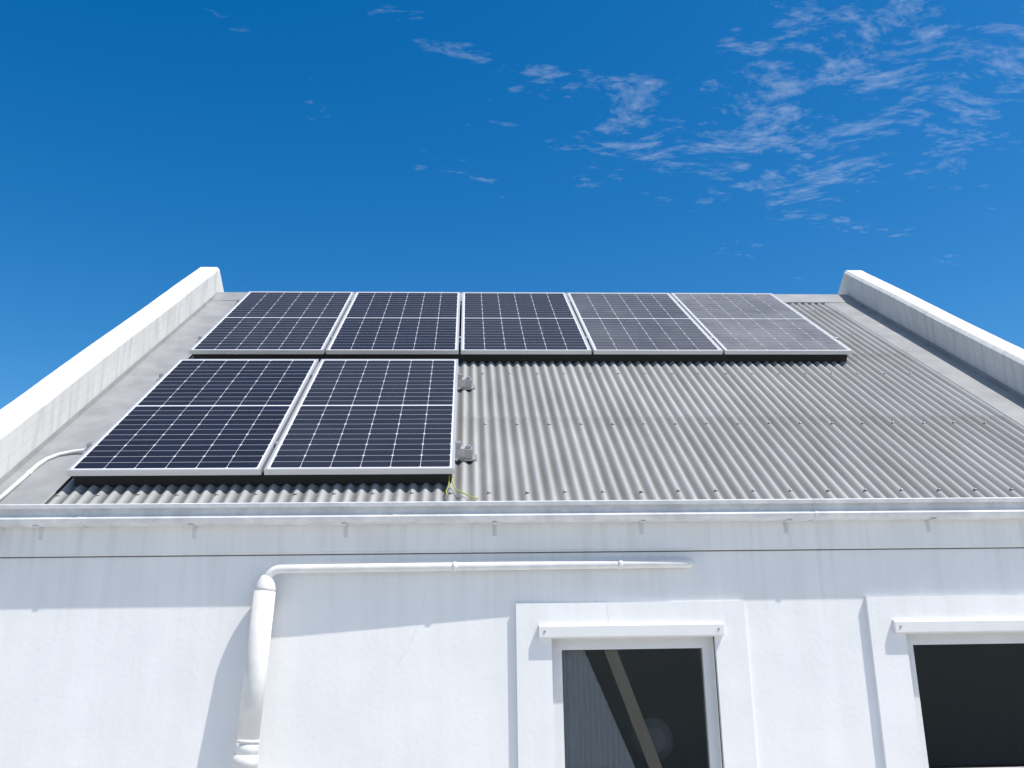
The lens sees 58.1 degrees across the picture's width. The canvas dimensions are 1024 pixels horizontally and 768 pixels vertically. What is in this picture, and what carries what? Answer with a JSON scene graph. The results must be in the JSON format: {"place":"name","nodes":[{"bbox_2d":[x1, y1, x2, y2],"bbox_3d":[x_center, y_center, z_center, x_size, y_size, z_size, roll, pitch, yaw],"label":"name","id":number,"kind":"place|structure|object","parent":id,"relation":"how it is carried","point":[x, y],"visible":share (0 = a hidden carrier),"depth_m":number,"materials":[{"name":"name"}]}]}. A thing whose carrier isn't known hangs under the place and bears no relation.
{"place":"outdoors","nodes":[
{"label":"outdoors","id":0,"kind":"place"},
{"bbox_2d":[0,0,1023,408],"label":"sky","id":1,"kind":"structure","parent":0,"point":[560,146],"materials":[{"name":"blue"}]},
{"bbox_2d":[45,303,1023,503],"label":"corrugated roof sheet","id":2,"kind":"object","parent":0,"point":[661,455],"visible":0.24,"depth_m":6.44,"materials":[{"name":"grey metal"}]},
{"bbox_2d":[66,291,851,475],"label":"solar panel frames","id":3,"kind":"structure","parent":2,"relation":"on","point":[265,462],"depth_m":7.85,"materials":[{"name":"silver metal"}]},
{"bbox_2d":[71,292,848,468],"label":"solar panels","id":4,"kind":"object","parent":3,"relation":"in","point":[206,414],"visible":1,"depth_m":7.52,"materials":[{"name":"glass"}]},
{"bbox_2d":[74,299,847,485],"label":"mounting rails","id":5,"kind":"object","parent":2,"relation":"on","point":[263,479],"visible":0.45,"depth_m":7.92,"materials":[{"name":"metal"}]},
{"bbox_2d":[446,474,477,498],"bbox_3d":[-0.314,0.593,5.453,0.224,0.191,0.099,-13,-20,36],"label":"earth cable","id":6,"kind":"object","parent":2,"relation":"on","point":[457,489],"visible":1,"depth_m":5.49,"materials":[{"name":"yellow plastic"}]},
{"bbox_2d":[460,376,476,460],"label":"mounting brackets","id":7,"kind":"object","parent":2,"relation":"attached to","point":[470,455],"visible":0.98,"depth_m":5.96,"materials":[{"name":"silver metal"}]},
{"bbox_2d":[0,292,1023,503],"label":"roof flashings","id":8,"kind":"object","parent":2,"relation":"on","point":[97,417],"visible":0.76,"depth_m":7.50,"materials":[{"name":"grey metal"}]},
{"bbox_2d":[0,449,83,500],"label":"roof conduit","id":9,"kind":"object","parent":8,"relation":"on","point":[23,478],"visible":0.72,"depth_m":5.69,"materials":[{"name":"plastic"}]},
{"bbox_2d":[55,309,1013,495],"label":"roof screws","id":10,"kind":"object","parent":2,"relation":"on","point":[564,491],"visible":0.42,"depth_m":5.61,"materials":[{"name":"grey metal"}]},
{"label":"ground","id":11,"kind":"structure","parent":0,"visible":0},
{"bbox_2d":[0,267,223,477],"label":"gable wall","id":12,"kind":"structure","parent":11,"relation":"on","point":[36,415],"depth_m":6.95,"materials":[{"name":"paint"}]},
{"bbox_2d":[0,547,1023,767],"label":"front wall","id":13,"kind":"structure","parent":11,"relation":"on","point":[122,662],"depth_m":5.16,"materials":[{"name":"white paint"}]},
{"bbox_2d":[231,559,692,767],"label":"wall pipes","id":14,"kind":"object","parent":13,"relation":"attached to","point":[247,742],"depth_m":5.10,"materials":[{"name":"plastic"}]},
{"bbox_2d":[0,520,1023,557],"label":"fascia band","id":15,"kind":"object","parent":13,"relation":"attached to","point":[70,542],"visible":0.94,"depth_m":5.35,"materials":[{"name":"white paint"}]},
{"bbox_2d":[0,497,1023,539],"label":"gutter","id":16,"kind":"object","parent":13,"relation":"attached to","point":[40,517],"visible":1,"depth_m":5.30,"materials":[{"name":"paint"}]},
{"bbox_2d":[562,650,634,767],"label":"curtain","id":17,"kind":"object","parent":13,"relation":"attached to","point":[593,738],"visible":0.56,"depth_m":5.23,"materials":[{"name":"grey fabric"}]},
{"bbox_2d":[604,649,661,767],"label":"interior plank","id":18,"kind":"object","parent":13,"relation":"attached to","point":[633,710],"visible":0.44,"depth_m":5.23,"materials":[{"name":"wood"}]},
{"bbox_2d":[630,716,673,762],"bbox_3d":[0.822,2.492,5.253,0.260,1.130,0.094,0,-16,-3],"label":"interior fan","id":19,"kind":"object","parent":13,"relation":"attached to","point":[660,733],"visible":0.7,"depth_m":5.35},
{"bbox_2d":[516,595,1023,767],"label":"window surrounds","id":20,"kind":"object","parent":13,"relation":"attached to","point":[900,739],"visible":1,"depth_m":5.21,"materials":[{"name":"white paint"}]},
{"bbox_2d":[539,618,1023,637],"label":"window hoods","id":21,"kind":"object","parent":20,"relation":"attached to","point":[717,628],"depth_m":5.21,"materials":[{"name":"white metal"}]},
{"bbox_2d":[552,632,1023,767],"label":"window frames","id":22,"kind":"structure","parent":13,"relation":"attached to","point":[704,645],"depth_m":5.25,"materials":[{"name":"white metal"}]},
{"bbox_2d":[584,643,1023,767],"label":"interior room","id":23,"kind":"object","parent":11,"relation":"on","point":[972,701],"visible":0.08,"depth_m":8.54,"materials":[{"name":"grey"}]},
{"bbox_2d":[838,270,1023,394],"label":"gable wall","id":24,"kind":"structure","parent":11,"relation":"on","point":[995,357],"depth_m":8.55,"materials":[{"name":"paint"}]}
]}

